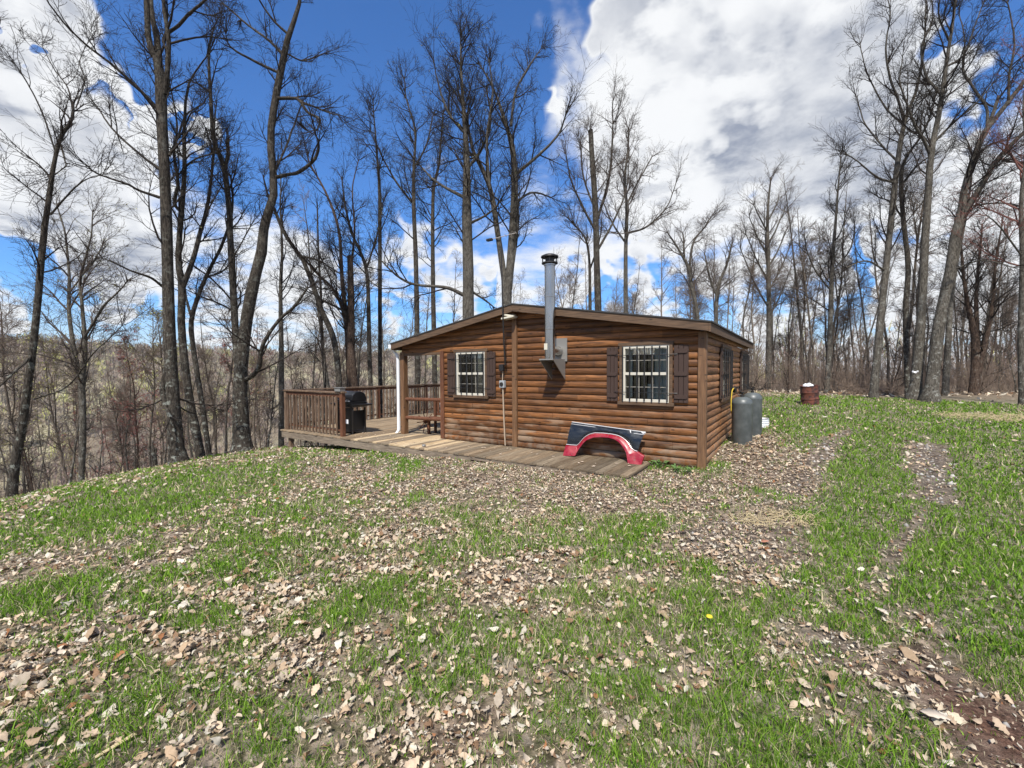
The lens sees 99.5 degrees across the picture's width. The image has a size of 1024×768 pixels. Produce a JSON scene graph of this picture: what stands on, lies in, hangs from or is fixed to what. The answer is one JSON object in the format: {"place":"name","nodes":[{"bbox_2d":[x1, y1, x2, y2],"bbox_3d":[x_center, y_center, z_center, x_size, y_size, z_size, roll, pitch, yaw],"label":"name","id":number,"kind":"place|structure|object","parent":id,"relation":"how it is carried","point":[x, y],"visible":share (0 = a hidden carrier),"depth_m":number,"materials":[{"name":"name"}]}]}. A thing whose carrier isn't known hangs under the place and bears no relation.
{"place":"outdoors","nodes":[
{"label":"outdoors","id":0,"kind":"place"},
{"bbox_2d":[0,351,1023,767],"bbox_3d":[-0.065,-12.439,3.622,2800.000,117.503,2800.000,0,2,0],"label":"ground","id":1,"kind":"structure","parent":0,"point":[982,743],"depth_m":2.74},
{"bbox_2d":[0,308,46,433],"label":"woodland tree","id":2,"kind":"object","parent":1,"relation":"on","point":[8,331],"visible":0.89,"depth_m":15.11,"materials":[{"name":"brown plant"}]},
{"bbox_2d":[0,289,52,419],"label":"woodland tree","id":3,"kind":"object","parent":1,"relation":"on","point":[10,314],"visible":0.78,"depth_m":15.37,"materials":[{"name":"brown plant"}]},
{"bbox_2d":[1,338,63,492],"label":"woodland tree","id":4,"kind":"object","parent":1,"relation":"on","point":[27,432],"visible":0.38,"depth_m":21.43,"materials":[{"name":"brown plant"}]},
{"bbox_2d":[0,376,67,494],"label":"woodland sapling","id":5,"kind":"object","parent":1,"relation":"on","point":[27,449],"visible":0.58,"depth_m":13.32,"materials":[{"name":"brown"}]},
{"bbox_2d":[0,301,80,490],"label":"woodland tree","id":6,"kind":"object","parent":1,"relation":"on","point":[5,385],"visible":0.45,"depth_m":18.64,"materials":[{"name":"brown plant"}]},
{"bbox_2d":[24,412,63,491],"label":"woodland sapling","id":7,"kind":"object","parent":1,"relation":"on","point":[41,478],"visible":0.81,"depth_m":17.48,"materials":[{"name":"brown"}]},
{"bbox_2d":[9,326,92,483],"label":"woodland tree","id":8,"kind":"object","parent":1,"relation":"on","point":[47,386],"visible":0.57,"depth_m":17.68,"materials":[{"name":"brown plant"}]},
{"bbox_2d":[43,330,115,482],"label":"woodland tree","id":9,"kind":"object","parent":1,"relation":"on","point":[75,386],"visible":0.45,"depth_m":16.54,"materials":[{"name":"brown plant"}]},
{"bbox_2d":[44,374,114,468],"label":"woodland tree","id":10,"kind":"object","parent":1,"relation":"on","point":[90,404],"visible":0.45,"depth_m":20.14,"materials":[{"name":"brown plant"}]},
{"bbox_2d":[0,0,165,497],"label":"bare tree","id":11,"kind":"object","parent":1,"relation":"on","point":[12,486],"visible":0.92,"depth_m":9.43,"materials":[{"name":"brown plant"}]},
{"bbox_2d":[51,319,114,483],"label":"woodland sapling","id":12,"kind":"object","parent":1,"relation":"on","point":[74,452],"visible":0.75,"depth_m":13.21,"materials":[{"name":"brown"}]},
{"bbox_2d":[0,170,176,481],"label":"bare tree","id":13,"kind":"object","parent":1,"relation":"on","point":[84,333],"visible":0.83,"depth_m":13.00,"materials":[{"name":"brown plant"}]},
{"bbox_2d":[65,386,125,478],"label":"woodland sapling","id":14,"kind":"object","parent":1,"relation":"on","point":[98,462],"visible":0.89,"depth_m":15.36,"materials":[{"name":"brown"}]},
{"bbox_2d":[88,353,149,471],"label":"woodland tree","id":15,"kind":"object","parent":1,"relation":"on","point":[118,393],"visible":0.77,"depth_m":21.40,"materials":[{"name":"brown plant"}]},
{"bbox_2d":[88,322,159,470],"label":"woodland tree","id":16,"kind":"object","parent":1,"relation":"on","point":[135,426],"visible":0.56,"depth_m":21.20,"materials":[{"name":"brown plant"}]},
{"bbox_2d":[108,363,154,470],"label":"woodland tree","id":17,"kind":"object","parent":1,"relation":"on","point":[130,400],"visible":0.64,"depth_m":21.20,"materials":[{"name":"brown plant"}]},
{"bbox_2d":[0,0,269,464],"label":"bare tree","id":18,"kind":"object","parent":1,"relation":"on","point":[169,390],"visible":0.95,"depth_m":10.40,"materials":[{"name":"brown plant"}]},
{"bbox_2d":[104,302,185,465],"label":"woodland tree","id":19,"kind":"object","parent":1,"relation":"on","point":[148,354],"visible":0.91,"depth_m":14.43,"materials":[{"name":"brown plant"}]},
{"bbox_2d":[117,298,200,440],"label":"woodland tree","id":20,"kind":"object","parent":1,"relation":"on","point":[157,313],"visible":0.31,"depth_m":17.35,"materials":[{"name":"brown plant"}]},
{"bbox_2d":[156,343,209,456],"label":"woodland tree","id":21,"kind":"object","parent":1,"relation":"on","point":[187,431],"visible":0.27,"depth_m":19.28,"materials":[{"name":"brown plant"}]},
{"bbox_2d":[112,1,264,458],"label":"bare tree","id":22,"kind":"object","parent":1,"relation":"on","point":[180,218],"visible":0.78,"depth_m":11.45,"materials":[{"name":"brown plant"}]},
{"bbox_2d":[180,302,229,454],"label":"woodland tree","id":23,"kind":"object","parent":1,"relation":"on","point":[204,358],"visible":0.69,"depth_m":22.19,"materials":[{"name":"brown plant"}]},
{"bbox_2d":[160,128,291,454],"bbox_3d":[-8.068,-2.318,12.500,4.507,9.601,1.713,0,2,21],"label":"bare tree","id":24,"kind":"object","parent":1,"relation":"on","point":[198,381],"visible":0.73,"depth_m":12.45,"materials":[{"name":"brown plant"}]},
{"bbox_2d":[189,240,265,453],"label":"woodland tree","id":25,"kind":"object","parent":1,"relation":"on","point":[230,370],"visible":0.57,"depth_m":13.86,"materials":[{"name":"brown plant"}]},
{"bbox_2d":[100,0,381,453],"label":"bare tree","id":26,"kind":"object","parent":1,"relation":"on","point":[241,338],"visible":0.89,"depth_m":11.90,"materials":[{"name":"brown plant"}]},
{"bbox_2d":[216,350,276,438],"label":"woodland tree","id":27,"kind":"object","parent":1,"relation":"on","point":[249,393],"visible":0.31,"depth_m":22.90,"materials":[{"name":"brown plant"}]},
{"bbox_2d":[220,310,275,446],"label":"woodland tree","id":28,"kind":"object","parent":1,"relation":"on","point":[254,420],"visible":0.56,"depth_m":20.99,"materials":[{"name":"brown plant"}]},
{"bbox_2d":[258,326,293,446],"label":"woodland sapling","id":29,"kind":"object","parent":1,"relation":"on","point":[271,411],"visible":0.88,"depth_m":14.94,"materials":[{"name":"brown"}]},
{"bbox_2d":[254,162,308,446],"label":"bare tree","id":30,"kind":"object","parent":1,"relation":"on","point":[281,380],"visible":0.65,"depth_m":15.94,"materials":[{"name":"brown plant"}]},
{"bbox_2d":[277,324,319,445],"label":"woodland tree","id":31,"kind":"object","parent":1,"relation":"on","point":[300,333],"visible":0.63,"depth_m":23.77,"materials":[{"name":"brown plant"}]},
{"bbox_2d":[285,178,337,445],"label":"bare tree","id":32,"kind":"object","parent":1,"relation":"on","point":[320,320],"visible":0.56,"depth_m":17.95,"materials":[{"name":"brown plant"}]},
{"bbox_2d":[242,147,383,445],"bbox_3d":[-6.929,-2.727,15.003,5.064,10.894,3.071,0,2,0],"label":"bare tree","id":33,"kind":"object","parent":1,"relation":"on","point":[334,342],"visible":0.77,"depth_m":14.93,"materials":[{"name":"brown plant"}]},
{"bbox_2d":[290,179,345,444],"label":"woodland tree","id":34,"kind":"object","parent":1,"relation":"on","point":[318,316],"visible":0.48,"depth_m":20.99,"materials":[{"name":"brown plant"}]},
{"bbox_2d":[285,282,363,444],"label":"woodland tree","id":35,"kind":"object","parent":1,"relation":"on","point":[318,351],"visible":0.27,"depth_m":28.40,"materials":[{"name":"brown plant"}]},
{"bbox_2d":[273,115,391,410],"bbox_3d":[-6.581,-3.627,15.121,4.243,12.955,3.820,0,2,0],"label":"bare tree","id":36,"kind":"object","parent":1,"relation":"on","point":[348,326],"visible":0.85,"depth_m":15.39,"materials":[{"name":"brown plant"}]},
{"bbox_2d":[307,276,391,386],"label":"woodland tree","id":37,"kind":"object","parent":1,"relation":"on","point":[342,356],"visible":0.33,"depth_m":26.44,"materials":[{"name":"brown plant"}]},
{"bbox_2d":[324,136,389,418],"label":"bare tree","id":38,"kind":"object","parent":1,"relation":"on","point":[369,361],"visible":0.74,"depth_m":15.94,"materials":[{"name":"brown plant"}]},
{"bbox_2d":[339,247,387,386],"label":"woodland tree","id":39,"kind":"object","parent":1,"relation":"on","point":[359,362],"visible":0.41,"depth_m":20.08,"materials":[{"name":"brown plant"}]},
{"bbox_2d":[348,69,402,417],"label":"bare tree","id":40,"kind":"object","parent":1,"relation":"on","point":[379,183],"visible":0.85,"depth_m":16.92,"materials":[{"name":"brown plant"}]},
{"bbox_2d":[356,294,410,395],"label":"woodland tree","id":41,"kind":"object","parent":1,"relation":"on","point":[384,358],"visible":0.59,"depth_m":24.10,"materials":[{"name":"brown plant"}]},
{"bbox_2d":[340,47,459,413],"bbox_3d":[-4.146,-5.048,17.407,5.100,16.524,2.696,-2,2,-40],"label":"bare tree","id":42,"kind":"object","parent":1,"relation":"on","point":[416,279],"visible":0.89,"depth_m":16.93,"materials":[{"name":"brown plant"}]},
{"bbox_2d":[377,289,429,415],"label":"woodland tree","id":43,"kind":"object","parent":1,"relation":"on","point":[410,331],"visible":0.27,"depth_m":27.76,"materials":[{"name":"brown plant"}]},
{"bbox_2d":[390,90,484,406],"bbox_3d":[-2.956,-4.597,17.968,3.807,15.939,2.195,0,2,21],"label":"bare tree","id":44,"kind":"object","parent":1,"relation":"on","point":[433,318],"visible":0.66,"depth_m":17.93,"materials":[{"name":"brown plant"}]},
{"bbox_2d":[331,0,548,331],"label":"bare tree","id":45,"kind":"object","parent":1,"relation":"on","point":[468,293],"visible":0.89,"depth_m":13.82,"materials":[{"name":"brown plant"}]},
{"bbox_2d":[280,383,650,478],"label":"wooden deck","id":46,"kind":"structure","parent":1,"relation":"on","point":[378,426],"depth_m":10.83,"materials":[{"name":"brown wood"}]},
{"bbox_2d":[330,391,371,434],"bbox_3d":[-4.290,0.746,11.543,1.258,1.109,0.539,1,2,34],"label":"gas grill","id":47,"kind":"object","parent":46,"relation":"on","point":[356,421],"visible":0.8,"depth_m":11.36,"materials":[{"name":"black"}]},
{"bbox_2d":[563,422,645,464],"bbox_3d":[1.678,1.073,7.946,1.533,0.662,0.266,1,2,34],"label":"fender panel","id":48,"kind":"object","parent":46,"relation":"on","point":[580,434],"visible":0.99,"depth_m":7.96,"materials":[{"name":"red metal"}]},
{"bbox_2d":[410,7,603,305],"bbox_3d":[-0.238,-5.031,14.207,6.325,14.691,4.817,0,2,0],"label":"bare tree","id":49,"kind":"object","parent":1,"relation":"on","point":[508,268],"visible":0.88,"depth_m":13.87,"materials":[{"name":"brown plant"}]},
{"bbox_2d":[0,311,1016,497],"bbox_3d":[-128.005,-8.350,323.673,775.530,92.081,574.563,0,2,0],"label":"forest","id":50,"kind":"object","parent":1,"relation":"on","point":[102,371],"visible":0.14,"depth_m":233.26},
{"bbox_2d":[0,318,1017,497],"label":"undergrowth","id":51,"kind":"object","parent":1,"relation":"on","point":[964,385],"visible":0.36,"depth_m":18.64,"materials":[{"name":"brown"}]},
{"bbox_2d":[0,391,1023,767],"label":"grass","id":52,"kind":"structure","parent":1,"relation":"on","point":[144,513],"depth_m":3.06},
{"bbox_2d":[0,388,1023,767],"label":"fallen leaves","id":53,"kind":"object","parent":1,"relation":"on","point":[20,678],"visible":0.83,"depth_m":2.78,"materials":[{"name":"brown plant"}]},
{"bbox_2d":[388,232,753,469],"bbox_3d":[1.931,-0.890,11.902,7.660,4.672,7.585,1,2,34],"label":"log cabin","id":54,"kind":"object","parent":1,"relation":"on","point":[538,377],"visible":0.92,"depth_m":8.56,"materials":[{"name":"brown"}]},
{"bbox_2d":[451,348,489,398],"bbox_3d":[-0.932,-0.240,9.966,1.130,1.120,0.201,1,2,34],"label":"window","id":55,"kind":"structure","parent":54,"relation":"in","point":[467,369],"depth_m":9.96,"materials":[{"name":"beige"}]},
{"bbox_2d":[615,341,676,406],"bbox_3d":[2.397,-0.184,7.751,1.110,1.130,0.221,1,2,34],"label":"window","id":56,"kind":"structure","parent":54,"relation":"in","point":[660,393],"depth_m":7.70,"materials":[{"name":"beige"}]},
{"bbox_2d":[719,344,732,401],"bbox_3d":[4.479,-0.231,9.078,0.142,1.140,1.430,1,2,34],"label":"window","id":57,"kind":"structure","parent":54,"relation":"in","point":[726,379],"depth_m":9.01,"materials":[{"name":"beige"}]},
{"bbox_2d":[739,350,748,393],"bbox_3d":[6.370,-0.327,11.901,0.142,1.140,1.630,1,2,34],"label":"window","id":58,"kind":"structure","parent":54,"relation":"in","point":[745,361],"depth_m":11.86,"materials":[{"name":"black"}]},
{"bbox_2d":[555,225,587,308],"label":"woodland tree","id":59,"kind":"object","parent":1,"relation":"on","point":[568,277],"visible":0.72,"depth_m":26.10,"materials":[{"name":"brown plant"}]},
{"bbox_2d":[138,429,1015,763],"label":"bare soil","id":60,"kind":"structure","parent":1,"relation":"on","point":[882,577],"depth_m":5.69,"materials":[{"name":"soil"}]},
{"bbox_2d":[548,181,610,309],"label":"bare tree","id":61,"kind":"object","parent":1,"relation":"on","point":[586,242],"visible":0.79,"depth_m":17.96,"materials":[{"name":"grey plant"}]},
{"bbox_2d":[551,56,643,310],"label":"bare tree","id":62,"kind":"object","parent":1,"relation":"on","point":[596,210],"visible":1,"depth_m":16.97,"materials":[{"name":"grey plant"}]},
{"bbox_2d":[582,102,691,354],"bbox_3d":[5.365,-5.499,18.966,4.464,13.857,3.536,0,2,0],"label":"bare tree","id":63,"kind":"object","parent":1,"relation":"on","point":[625,241],"visible":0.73,"depth_m":18.92,"materials":[{"name":"brown plant"}]},
{"bbox_2d":[640,228,686,348],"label":"woodland tree","id":64,"kind":"object","parent":1,"relation":"on","point":[661,299],"visible":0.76,"depth_m":27.28,"materials":[{"name":"brown plant"}]},
{"bbox_2d":[672,257,708,318],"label":"woodland tree","id":65,"kind":"object","parent":1,"relation":"on","point":[690,296],"visible":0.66,"depth_m":24.08,"materials":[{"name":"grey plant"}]},
{"bbox_2d":[648,186,733,318],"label":"bare tree","id":66,"kind":"object","parent":1,"relation":"on","point":[688,267],"visible":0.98,"depth_m":19.97,"materials":[{"name":"brown plant"}]},
{"bbox_2d":[695,231,741,323],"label":"woodland tree","id":67,"kind":"object","parent":1,"relation":"on","point":[713,250],"visible":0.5,"depth_m":29.00,"materials":[{"name":"grey plant"}]},
{"bbox_2d":[689,224,749,322],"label":"bare tree","id":68,"kind":"object","parent":1,"relation":"on","point":[717,290],"visible":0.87,"depth_m":19.93,"materials":[{"name":"grey plant"}]},
{"bbox_2d":[731,392,752,444],"bbox_3d":[4.659,0.684,8.773,0.385,1.050,0.384,0,2,0],"label":"propane tank","id":69,"kind":"object","parent":1,"relation":"on","point":[742,422],"visible":0.97,"depth_m":8.62,"materials":[{"name":"metal"}]},
{"bbox_2d":[731,222,765,349],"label":"woodland tree","id":70,"kind":"object","parent":1,"relation":"on","point":[746,304],"visible":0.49,"depth_m":25.85,"materials":[{"name":"grey plant"}]},
{"bbox_2d":[744,388,761,435],"bbox_3d":[5.267,0.611,9.499,0.384,1.050,0.384,0,2,0],"label":"propane tank","id":71,"kind":"object","parent":1,"relation":"on","point":[756,398],"visible":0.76,"depth_m":9.32,"materials":[{"name":"metal"}]},
{"bbox_2d":[727,249,791,385],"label":"woodland tree","id":72,"kind":"object","parent":1,"relation":"on","point":[757,297],"visible":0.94,"depth_m":18.50,"materials":[{"name":"grey plant"}]},
{"bbox_2d":[728,150,800,391],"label":"bare tree","id":73,"kind":"object","parent":1,"relation":"on","point":[768,301],"visible":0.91,"depth_m":18.92,"materials":[{"name":"grey plant"}]},
{"bbox_2d":[749,187,802,375],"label":"woodland tree","id":74,"kind":"object","parent":1,"relation":"on","point":[774,260],"visible":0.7,"depth_m":19.01,"materials":[{"name":"grey plant"}]},
{"bbox_2d":[725,504,838,527],"bbox_3d":[2.785,1.391,4.544,1.078,0.122,0.662,0,2,0],"label":"straw clump","id":75,"kind":"object","parent":1,"relation":"on","point":[777,518],"visible":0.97,"depth_m":4.54,"materials":[{"name":"beige"}]},
{"bbox_2d":[771,295,807,392],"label":"woodland sapling","id":76,"kind":"object","parent":1,"relation":"on","point":[787,335],"visible":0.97,"depth_m":17.80,"materials":[{"name":"brown"}]},
{"bbox_2d":[770,161,819,383],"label":"woodland tree","id":77,"kind":"object","parent":1,"relation":"on","point":[799,318],"visible":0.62,"depth_m":20.33,"materials":[{"name":"grey plant"}]},
{"bbox_2d":[770,230,827,378],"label":"woodland tree","id":78,"kind":"object","parent":1,"relation":"on","point":[802,321],"visible":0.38,"depth_m":21.24,"materials":[{"name":"grey plant"}]},
{"bbox_2d":[775,210,840,383],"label":"woodland tree","id":79,"kind":"object","parent":1,"relation":"on","point":[805,278],"visible":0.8,"depth_m":18.26,"materials":[{"name":"grey plant"}]},
{"bbox_2d":[800,383,819,404],"bbox_3d":[8.976,0.294,13.066,0.487,0.658,0.487,-6,3,-17],"label":"burn barrel","id":80,"kind":"object","parent":1,"relation":"on","point":[809,393],"visible":0.98,"depth_m":12.89,"materials":[{"name":"brown metal"}]},
{"bbox_2d":[799,234,847,351],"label":"woodland tree","id":81,"kind":"object","parent":1,"relation":"on","point":[823,297],"visible":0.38,"depth_m":23.09,"materials":[{"name":"grey plant"}]},
{"bbox_2d":[776,129,874,392],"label":"bare tree","id":82,"kind":"object","parent":1,"relation":"on","point":[832,252],"visible":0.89,"depth_m":17.95,"materials":[{"name":"grey plant"}]},
{"bbox_2d":[800,180,874,387],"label":"woodland tree","id":83,"kind":"object","parent":1,"relation":"on","point":[840,279],"visible":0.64,"depth_m":18.75,"materials":[{"name":"grey plant"}]},
{"bbox_2d":[816,223,866,364],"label":"woodland tree","id":84,"kind":"object","parent":1,"relation":"on","point":[836,289],"visible":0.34,"depth_m":21.72,"materials":[{"name":"grey plant"}]},
{"bbox_2d":[834,280,858,385],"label":"woodland tree","id":85,"kind":"object","parent":1,"relation":"on","point":[847,320],"visible":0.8,"depth_m":20.76,"materials":[{"name":"grey plant"}]},
{"bbox_2d":[827,210,877,381],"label":"woodland tree","id":86,"kind":"object","parent":1,"relation":"on","point":[859,284],"visible":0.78,"depth_m":20.38,"materials":[{"name":"grey plant"}]},
{"bbox_2d":[833,255,875,387],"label":"woodland tree","id":87,"kind":"object","parent":1,"relation":"on","point":[854,298],"visible":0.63,"depth_m":21.07,"materials":[{"name":"grey plant"}]},
{"bbox_2d":[835,277,877,380],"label":"woodland tree","id":88,"kind":"object","parent":1,"relation":"on","point":[872,306],"visible":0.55,"depth_m":24.82,"materials":[{"name":"grey plant"}]},
{"bbox_2d":[794,0,973,398],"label":"bare tree","id":89,"kind":"object","parent":1,"relation":"on","point":[878,342],"visible":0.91,"depth_m":14.91,"materials":[{"name":"grey plant"}]},
{"bbox_2d":[825,377,953,395],"bbox_3d":[15.287,0.118,17.635,4.793,0.867,3.107,0,2,0],"label":"brush pile","id":90,"kind":"object","parent":1,"relation":"on","point":[886,389],"visible":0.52,"depth_m":17.35,"materials":[{"name":"brown"}]},
{"bbox_2d":[854,212,938,384],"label":"woodland tree","id":91,"kind":"object","parent":1,"relation":"on","point":[878,290],"visible":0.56,"depth_m":20.36,"materials":[{"name":"grey plant"}]},
{"bbox_2d":[882,299,928,386],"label":"woodland sapling","id":92,"kind":"object","parent":1,"relation":"on","point":[895,379],"visible":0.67,"depth_m":17.47,"materials":[{"name":"brown"}]},
{"bbox_2d":[878,144,949,315],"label":"woodland tree","id":93,"kind":"object","parent":1,"relation":"on","point":[920,239],"visible":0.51,"depth_m":18.95,"materials":[{"name":"brown plant"}]},
{"bbox_2d":[872,113,969,371],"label":"woodland tree","id":94,"kind":"object","parent":1,"relation":"on","point":[916,230],"visible":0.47,"depth_m":18.99,"materials":[{"name":"brown plant"}]},
{"bbox_2d":[862,63,993,395],"bbox_3d":[14.911,-5.726,16.035,3.476,13.077,2.901,1,2,26],"label":"bare tree","id":95,"kind":"object","parent":1,"relation":"on","point":[906,310],"visible":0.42,"depth_m":15.92,"materials":[{"name":"grey plant"}]},
{"bbox_2d":[871,0,1023,399],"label":"bare tree","id":96,"kind":"object","parent":1,"relation":"on","point":[914,391],"visible":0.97,"depth_m":14.39,"materials":[{"name":"brown plant"}]},
{"bbox_2d":[899,192,1018,394],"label":"bare tree","id":97,"kind":"object","parent":1,"relation":"on","point":[978,354],"visible":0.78,"depth_m":16.85,"materials":[{"name":"brown plant"}]},
{"bbox_2d":[930,125,1004,395],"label":"bare tree","id":98,"kind":"object","parent":1,"relation":"on","point":[945,390],"visible":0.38,"depth_m":16.44,"materials":[{"name":"grey plant"}]},
{"bbox_2d":[917,0,1023,402],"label":"bare tree","id":99,"kind":"object","parent":1,"relation":"on","point":[930,392],"visible":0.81,"depth_m":13.86,"materials":[{"name":"grey plant"}]},
{"bbox_2d":[929,409,1023,422],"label":"straw clump","id":100,"kind":"object","parent":1,"relation":"on","point":[978,413],"visible":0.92,"depth_m":10.41,"materials":[{"name":"beige"}]},
{"bbox_2d":[932,13,1023,405],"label":"bare tree","id":101,"kind":"object","parent":1,"relation":"on","point":[1020,327],"visible":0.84,"depth_m":13.02,"materials":[{"name":"grey plant"}]},
{"bbox_2d":[960,201,1018,388],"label":"woodland tree","id":102,"kind":"object","parent":1,"relation":"on","point":[1004,246],"visible":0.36,"depth_m":18.82,"materials":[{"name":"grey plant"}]},
{"bbox_2d":[965,279,1017,392],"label":"woodland sapling","id":103,"kind":"object","parent":1,"relation":"on","point":[996,336],"visible":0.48,"depth_m":18.01,"materials":[{"name":"brown"}]},
{"bbox_2d":[987,274,1017,392],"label":"woodland sapling","id":104,"kind":"object","parent":1,"relation":"on","point":[1009,344],"visible":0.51,"depth_m":18.32,"materials":[{"name":"brown"}]},
{"bbox_2d":[0,0,1023,377],"label":"sky","id":105,"kind":"structure","parent":0,"point":[732,81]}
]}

